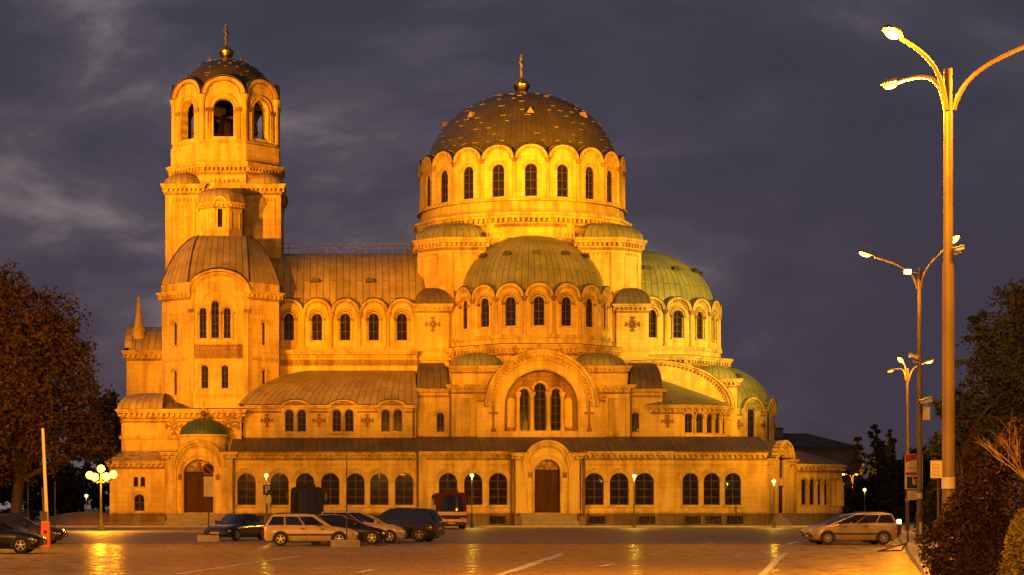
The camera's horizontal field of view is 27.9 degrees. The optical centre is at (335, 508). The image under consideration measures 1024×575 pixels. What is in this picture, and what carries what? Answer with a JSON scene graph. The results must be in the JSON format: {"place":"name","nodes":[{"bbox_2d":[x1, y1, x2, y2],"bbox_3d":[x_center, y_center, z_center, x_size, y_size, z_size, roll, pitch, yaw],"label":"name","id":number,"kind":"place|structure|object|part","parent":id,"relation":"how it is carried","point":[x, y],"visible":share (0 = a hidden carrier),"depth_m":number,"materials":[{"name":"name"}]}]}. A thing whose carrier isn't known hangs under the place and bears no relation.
{"place":"outdoors","nodes":[
{"label":"outdoors","id":0,"kind":"place"},
{"bbox_2d":[10,525,26,530],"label":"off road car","id":1,"kind":"object","parent":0,"point":[19,528],"visible":0.02,"depth_m":86.67,"materials":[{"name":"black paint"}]},
{"bbox_2d":[287,484,326,514],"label":"coach","id":2,"kind":"object","parent":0,"point":[307,498],"visible":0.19,"depth_m":155.08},
{"bbox_2d":[431,490,470,528],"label":"coach","id":3,"kind":"object","parent":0,"point":[449,507],"visible":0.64,"depth_m":165.05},
{"bbox_2d":[0,512,940,520],"bbox_3d":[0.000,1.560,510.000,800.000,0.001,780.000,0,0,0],"label":"park ground","id":4,"kind":"structure","parent":0,"point":[24,513],"depth_m":496.88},
{"bbox_2d":[842,437,867,513],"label":"conifer","id":5,"kind":"object","parent":4,"relation":"on","point":[855,464],"visible":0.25,"depth_m":263.69,"materials":[{"name":"green plant"}]},
{"bbox_2d":[881,429,897,467],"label":"conifer","id":6,"kind":"object","parent":4,"relation":"on","point":[890,448],"visible":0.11,"depth_m":256.54,"materials":[{"name":"green plant"}]},
{"bbox_2d":[52,527,900,543],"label":"road","id":7,"kind":"structure","parent":0,"point":[502,535],"depth_m":122.17,"materials":[{"name":"grey asphalt"}]},
{"bbox_2d":[27,482,27,517],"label":"metal post","id":8,"kind":"object","parent":7,"relation":"on","point":[27,500],"visible":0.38,"depth_m":157.96,"materials":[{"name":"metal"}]},
{"bbox_2d":[0,513,67,543],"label":"saloon car","id":9,"kind":"object","parent":7,"relation":"on","point":[27,524],"visible":0.43,"depth_m":96.27,"materials":[{"name":"black paint"}]},
{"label":"side window","id":10,"kind":"part","parent":9,"relation":"part of","materials":[{"name":"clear glass"}]},
{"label":"side window","id":11,"kind":"part","parent":9,"relation":"part of","materials":[{"name":"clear glass"}]},
{"bbox_2d":[54,481,55,526],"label":"metal post","id":12,"kind":"object","parent":7,"relation":"on","point":[54,507],"visible":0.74,"depth_m":157.97,"materials":[{"name":"metal"}]},
{"bbox_2d":[0,259,122,514],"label":"broadleaf tree","id":13,"kind":"object","parent":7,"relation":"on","point":[33,396],"visible":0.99,"depth_m":110.88,"materials":[{"name":"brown plant"}]},
{"bbox_2d":[86,465,116,530],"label":"candelabrum lamp","id":14,"kind":"object","parent":7,"relation":"on","point":[90,475],"visible":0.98,"depth_m":151.87,"materials":[{"name":"metal"}]},
{"bbox_2d":[197,462,219,541],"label":"no parking sign","id":15,"kind":"object","parent":7,"relation":"on","point":[208,468],"visible":0.95,"depth_m":103.98,"materials":[{"name":"metal"}]},
{"bbox_2d":[203,513,264,540],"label":"saloon car","id":16,"kind":"object","parent":7,"relation":"on","point":[235,526],"visible":0.82,"depth_m":106.88,"materials":[{"name":"black paint"}]},
{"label":"side window","id":17,"kind":"part","parent":16,"relation":"part of","materials":[{"name":"black glass"}]},
{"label":"side window","id":18,"kind":"part","parent":16,"relation":"part of","materials":[{"name":"black glass"}]},
{"bbox_2d":[264,472,267,522],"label":"park lamp","id":19,"kind":"object","parent":7,"relation":"on","point":[266,475],"visible":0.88,"depth_m":178.45,"materials":[{"name":"metal"}]},
{"bbox_2d":[263,485,271,519],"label":"parking sign","id":20,"kind":"object","parent":7,"relation":"on","point":[267,490],"visible":0.98,"depth_m":175.97,"materials":[{"name":"metal"}]},
{"bbox_2d":[362,508,444,541],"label":"off road car","id":21,"kind":"object","parent":7,"relation":"on","point":[421,524],"visible":0.51,"depth_m":102.48,"materials":[{"name":"black paint"}]},
{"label":"side window","id":22,"kind":"part","parent":21,"relation":"part of","materials":[{"name":"black glass"}]},
{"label":"side window","id":23,"kind":"part","parent":21,"relation":"part of","materials":[{"name":"black glass"}]},
{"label":"side window","id":24,"kind":"part","parent":21,"relation":"part of","materials":[{"name":"black glass"}]},
{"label":"rear window","id":25,"kind":"part","parent":21,"relation":"part of","materials":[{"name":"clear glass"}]},
{"bbox_2d":[470,473,473,527],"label":"park lamp","id":26,"kind":"object","parent":7,"relation":"on","point":[471,522],"visible":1,"depth_m":178.45,"materials":[{"name":"metal"}]},
{"bbox_2d":[632,473,635,527],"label":"park lamp","id":27,"kind":"object","parent":7,"relation":"on","point":[634,522],"visible":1,"depth_m":178.45,"materials":[{"name":"metal"}]},
{"bbox_2d":[772,478,775,527],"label":"park lamp","id":28,"kind":"object","parent":7,"relation":"on","point":[773,523],"visible":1,"depth_m":178.44,"materials":[{"name":"metal"}]},
{"bbox_2d":[799,514,868,541],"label":"hatchback car","id":29,"kind":"object","parent":7,"relation":"on","point":[802,531],"visible":0.07,"depth_m":101.34,"materials":[{"name":"grey paint"}]},
{"bbox_2d":[896,518,901,534],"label":"bollard light","id":30,"kind":"object","parent":7,"relation":"on","point":[898,521],"visible":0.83,"depth_m":117.89,"materials":[{"name":"metal"}]},
{"bbox_2d":[29,519,925,526],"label":"cathedral pavement","id":31,"kind":"structure","parent":0,"point":[38,522],"depth_m":180.72,"materials":[{"name":"stone"}]},
{"bbox_2d":[0,458,34,513],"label":"park tree","id":32,"kind":"object","parent":31,"relation":"on","point":[5,494],"visible":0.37,"depth_m":248.58,"materials":[{"name":"green plant"}]},
{"bbox_2d":[23,462,89,520],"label":"park tree","id":33,"kind":"object","parent":31,"relation":"on","point":[62,484],"visible":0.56,"depth_m":258.57,"materials":[{"name":"green plant"}]},
{"bbox_2d":[37,457,109,515],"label":"park tree","id":34,"kind":"object","parent":31,"relation":"on","point":[92,491],"visible":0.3,"depth_m":263.13,"materials":[{"name":"green plant"}]},
{"bbox_2d":[40,512,108,524],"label":"soil bank","id":35,"kind":"structure","parent":31,"relation":"on","point":[82,518],"depth_m":193.40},
{"bbox_2d":[65,389,120,512],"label":"park tree","id":36,"kind":"object","parent":31,"relation":"on","point":[115,419],"visible":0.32,"depth_m":289.59,"materials":[{"name":"green plant"}]},
{"bbox_2d":[105,24,846,525],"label":"cathedral","id":37,"kind":"structure","parent":31,"relation":"on","point":[527,332],"depth_m":197.96,"materials":[{"name":"stone"}]},
{"bbox_2d":[0,509,1016,574],"bbox_3d":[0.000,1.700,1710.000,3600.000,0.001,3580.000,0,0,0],"label":"ground","id":38,"kind":"structure","parent":0,"point":[422,559],"depth_m":67.70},
{"bbox_2d":[0,521,46,553],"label":"hatchback car","id":39,"kind":"object","parent":38,"relation":"on","point":[16,540],"visible":1,"depth_m":76.17,"materials":[{"name":"black paint"}]},
{"bbox_2d":[40,428,50,546],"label":"barrier","id":40,"kind":"object","parent":38,"relation":"on","point":[45,526],"visible":0.95,"depth_m":89.97,"materials":[{"name":"metal"}]},
{"bbox_2d":[262,513,358,545],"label":"estate car","id":41,"kind":"object","parent":38,"relation":"on","point":[280,529],"visible":0.84,"depth_m":91.50,"materials":[{"name":"beige paint"}]},
{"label":"side window","id":42,"kind":"part","parent":41,"relation":"part of","materials":[{"name":"black glass"}]},
{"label":"side window","id":43,"kind":"part","parent":41,"relation":"part of","materials":[{"name":"black glass"}]},
{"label":"side window","id":44,"kind":"part","parent":41,"relation":"part of","materials":[{"name":"black glass"}]},
{"bbox_2d":[331,455,359,546],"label":"sign post","id":45,"kind":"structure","parent":38,"relation":"on","point":[345,543],"depth_m":89.30,"materials":[{"name":"metal"}]},
{"bbox_2d":[310,514,388,544],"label":"hatchback car","id":46,"kind":"object","parent":38,"relation":"on","point":[371,535],"visible":0.49,"depth_m":95.20,"materials":[{"name":"black paint"}]},
{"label":"side window","id":47,"kind":"part","parent":46,"relation":"part of","materials":[{"name":"black glass"}]},
{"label":"side window","id":48,"kind":"part","parent":46,"relation":"part of","materials":[{"name":"black glass"}]},
{"bbox_2d":[321,510,406,542],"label":"minivan","id":49,"kind":"object","parent":38,"relation":"on","point":[395,532],"visible":0.4,"depth_m":98.82,"materials":[{"name":"silver paint"}]},
{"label":"side window","id":50,"kind":"part","parent":49,"relation":"part of","materials":[{"name":"black glass"}]},
{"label":"side window","id":51,"kind":"part","parent":49,"relation":"part of","materials":[{"name":"black glass"}]},
{"bbox_2d":[177,538,810,574],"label":"road markings","id":52,"kind":"object","parent":38,"relation":"on","point":[769,567],"visible":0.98,"depth_m":63.53,"materials":[{"name":"paint"}]},
{"bbox_2d":[774,428,854,511],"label":"town building","id":53,"kind":"structure","parent":38,"relation":"on","point":[834,450],"depth_m":300.17,"materials":[{"name":"grey concrete"}]},
{"bbox_2d":[842,470,849,481],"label":"window","id":54,"kind":"structure","parent":53,"relation":"in","point":[845,476],"depth_m":300.23,"materials":[{"name":"glass"}]},
{"bbox_2d":[842,473,857,487],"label":"street lamp","id":55,"kind":"object","parent":38,"relation":"on","point":[852,478],"visible":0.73,"depth_m":249.88,"materials":[{"name":"metal"}]},
{"bbox_2d":[804,511,899,544],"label":"estate car","id":56,"kind":"object","parent":38,"relation":"on","point":[875,527],"visible":1,"depth_m":94.88,"materials":[{"name":"grey paint"}]},
{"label":"side window","id":57,"kind":"part","parent":56,"relation":"part of","materials":[{"name":"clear glass"}]},
{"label":"side window","id":58,"kind":"part","parent":56,"relation":"part of","materials":[{"name":"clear glass"}]},
{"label":"side window","id":59,"kind":"part","parent":56,"relation":"part of","materials":[{"name":"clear glass"}]},
{"bbox_2d":[863,487,865,510],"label":"park lamp","id":60,"kind":"object","parent":38,"relation":"on","point":[864,489],"visible":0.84,"depth_m":225.95,"materials":[{"name":"metal"}]},
{"bbox_2d":[843,475,890,513],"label":"park tree","id":61,"kind":"object","parent":38,"relation":"on","point":[854,502],"visible":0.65,"depth_m":242.46,"materials":[{"name":"green plant"}]},
{"bbox_2d":[859,423,890,513],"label":"conifer","id":62,"kind":"object","parent":38,"relation":"on","point":[875,445],"visible":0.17,"depth_m":249.72,"materials":[{"name":"green plant"}]},
{"bbox_2d":[877,543,907,551],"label":"tube barrier","id":63,"kind":"object","parent":38,"relation":"on","point":[886,550],"visible":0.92,"depth_m":79.01,"materials":[{"name":"metal"}]},
{"bbox_2d":[873,453,930,522],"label":"park tree","id":64,"kind":"object","parent":38,"relation":"on","point":[892,497],"visible":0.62,"depth_m":234.85,"materials":[{"name":"green plant"}]},
{"bbox_2d":[888,444,935,521],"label":"park tree","id":65,"kind":"object","parent":38,"relation":"on","point":[915,452],"visible":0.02,"depth_m":243.23,"materials":[{"name":"green plant"}]},
{"bbox_2d":[897,534,939,574],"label":"kerb","id":66,"kind":"structure","parent":38,"relation":"on","point":[911,551],"depth_m":69.65,"materials":[{"name":"concrete"}]},
{"bbox_2d":[930,461,941,545],"bbox_3d":[13.371,0.296,45.625,0.260,2.709,0.099,0,0,0],"label":"notice board","id":67,"kind":"object","parent":66,"relation":"on","point":[935,469],"visible":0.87,"depth_m":45.58,"materials":[{"name":"metal"}]},
{"bbox_2d":[901,527,1001,564],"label":"footpath","id":68,"kind":"structure","parent":38,"relation":"on","point":[912,541],"depth_m":108.56,"materials":[{"name":"grey concrete"}]},
{"bbox_2d":[857,235,958,543],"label":"street lamp","id":69,"kind":"object","parent":68,"relation":"on","point":[923,412],"visible":0.91,"depth_m":89.91,"materials":[{"name":"metal"}]},
{"bbox_2d":[919,522,921,533],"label":"access door","id":70,"kind":"structure","parent":69,"relation":"in","point":[920,523],"depth_m":89.86,"materials":[{"name":"grey metal"}]},
{"bbox_2d":[886,356,933,530],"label":"street lamp","id":71,"kind":"object","parent":68,"relation":"on","point":[906,374],"visible":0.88,"depth_m":140.93,"materials":[{"name":"metal"}]},
{"bbox_2d":[905,454,922,542],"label":"parking board","id":72,"kind":"object","parent":68,"relation":"on","point":[910,471],"visible":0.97,"depth_m":90.57,"materials":[{"name":"metal"}]},
{"bbox_2d":[912,478,941,539],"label":"bush","id":73,"kind":"object","parent":68,"relation":"on","point":[929,512],"visible":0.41,"depth_m":97.67,"materials":[{"name":"green plant"}]},
{"bbox_2d":[880,25,1023,573],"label":"street lamp","id":74,"kind":"object","parent":68,"relation":"on","point":[945,90],"visible":0.94,"depth_m":44.30,"materials":[{"name":"metal"}]},
{"bbox_2d":[913,473,1021,574],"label":"bush","id":75,"kind":"object","parent":68,"relation":"on","point":[968,501],"visible":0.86,"depth_m":40.67,"materials":[{"name":"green plant"}]},
{"bbox_2d":[922,387,1016,496],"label":"park tree","id":76,"kind":"object","parent":68,"relation":"on","point":[936,447],"visible":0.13,"depth_m":95.62,"materials":[{"name":"green plant"}]},
{"bbox_2d":[971,411,1023,514],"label":"bare shrub","id":77,"kind":"object","parent":68,"relation":"on","point":[1012,457],"visible":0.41,"depth_m":43.56,"materials":[{"name":"brown plant"}]},
{"bbox_2d":[997,506,1023,574],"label":"bush","id":78,"kind":"object","parent":68,"relation":"on","point":[1013,559],"visible":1,"depth_m":32.89,"materials":[{"name":"green plant"}]},
{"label":"planting bed","id":79,"kind":"structure","parent":38,"relation":"on","visible":0},
{"bbox_2d":[939,426,993,555],"bbox_3d":[18.690,-0.406,60.044,2.278,4.025,1.725,0,0,26],"label":"bush","id":80,"kind":"object","parent":79,"relation":"on","point":[973,458],"visible":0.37,"depth_m":59.84,"materials":[{"name":"green plant"}]},
{"bbox_2d":[932,278,1023,546],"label":"birch tree","id":81,"kind":"object","parent":79,"relation":"on","point":[1006,391],"visible":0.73,"depth_m":73.71,"materials":[{"name":"green plant"}]},
{"bbox_2d":[962,413,1023,573],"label":"bush","id":82,"kind":"object","parent":79,"relation":"on","point":[994,468],"visible":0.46,"depth_m":45.66,"materials":[{"name":"brown plant"}]},
{"bbox_2d":[0,0,1023,508],"label":"sky","id":83,"kind":"structure","parent":0,"point":[762,144],"materials":[{"name":"grey"}]}
]}

